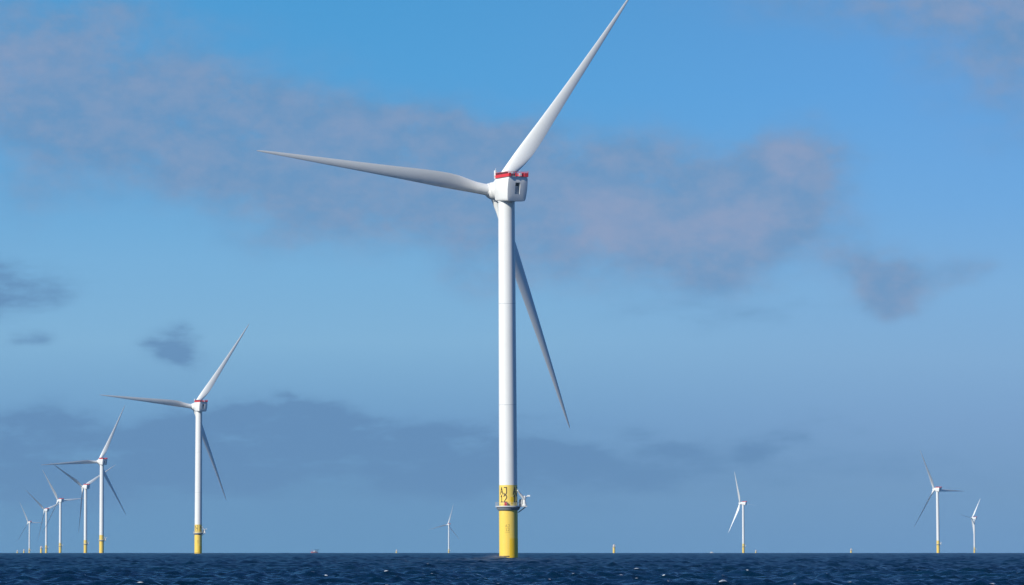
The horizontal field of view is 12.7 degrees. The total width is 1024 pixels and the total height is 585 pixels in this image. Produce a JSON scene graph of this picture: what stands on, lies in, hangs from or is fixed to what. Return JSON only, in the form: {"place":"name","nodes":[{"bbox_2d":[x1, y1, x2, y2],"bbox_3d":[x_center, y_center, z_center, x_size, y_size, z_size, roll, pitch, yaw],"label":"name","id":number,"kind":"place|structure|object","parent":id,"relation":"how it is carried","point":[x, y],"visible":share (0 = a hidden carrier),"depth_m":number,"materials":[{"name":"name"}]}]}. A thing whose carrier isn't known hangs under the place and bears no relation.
{"place":"outdoors","nodes":[
{"label":"outdoors","id":0,"kind":"place"},
{"bbox_2d":[0,553,1023,584],"bbox_3d":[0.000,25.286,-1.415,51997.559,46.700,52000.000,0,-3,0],"label":"sea","id":1,"kind":"structure","parent":0,"point":[521,569],"depth_m":599.72,"materials":[{"name":"liquid"}]},
{"bbox_2d":[19,506,42,552],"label":"wind turbine","id":2,"kind":"object","parent":1,"relation":"in","point":[29,522],"visible":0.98,"depth_m":16875.15,"materials":[{"name":"metal"}]},
{"bbox_2d":[29,493,58,552],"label":"wind turbine","id":3,"kind":"object","parent":1,"relation":"in","point":[45,510],"visible":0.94,"depth_m":12523.99,"materials":[{"name":"metal"}]},
{"bbox_2d":[43,471,83,552],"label":"wind turbine","id":4,"kind":"object","parent":1,"relation":"in","point":[60,501],"visible":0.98,"depth_m":10405.52,"materials":[{"name":"metal"}]},
{"bbox_2d":[52,463,114,552],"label":"wind turbine","id":5,"kind":"object","parent":1,"relation":"in","point":[85,487],"visible":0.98,"depth_m":8303.42,"materials":[{"name":"metal"}]},
{"bbox_2d":[43,406,125,552],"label":"wind turbine","id":6,"kind":"object","parent":1,"relation":"in","point":[101,461],"visible":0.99,"depth_m":6042.07,"materials":[{"name":"metal"}]},
{"bbox_2d":[102,324,248,553],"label":"wind turbine","id":7,"kind":"object","parent":1,"relation":"in","point":[198,406],"visible":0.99,"depth_m":3746.81,"materials":[{"name":"metal"}]},
{"bbox_2d":[257,0,628,557],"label":"wind turbine","id":8,"kind":"object","parent":1,"relation":"in","point":[505,190],"visible":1,"depth_m":1492.38,"materials":[{"name":"white metal"}]},
{"bbox_2d":[429,507,459,552],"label":"wind turbine","id":9,"kind":"object","parent":1,"relation":"in","point":[449,527],"visible":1,"depth_m":17974.03,"materials":[{"name":"metal"}]},
{"bbox_2d":[729,472,750,552],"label":"wind turbine","id":10,"kind":"object","parent":1,"relation":"in","point":[742,503],"visible":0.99,"depth_m":10974.41,"materials":[{"name":"metal"}]},
{"bbox_2d":[915,451,958,552],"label":"wind turbine","id":11,"kind":"object","parent":1,"relation":"in","point":[938,489],"visible":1,"depth_m":8649.48,"materials":[{"name":"metal"}]},
{"bbox_2d":[963,500,979,552],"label":"wind turbine","id":12,"kind":"object","parent":1,"relation":"in","point":[973,522],"visible":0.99,"depth_m":15181.62,"materials":[{"name":"metal"}]},
{"bbox_2d":[0,0,1023,552],"label":"sky","id":13,"kind":"structure","parent":0,"point":[778,245],"materials":[{"name":"blue"}]}
]}

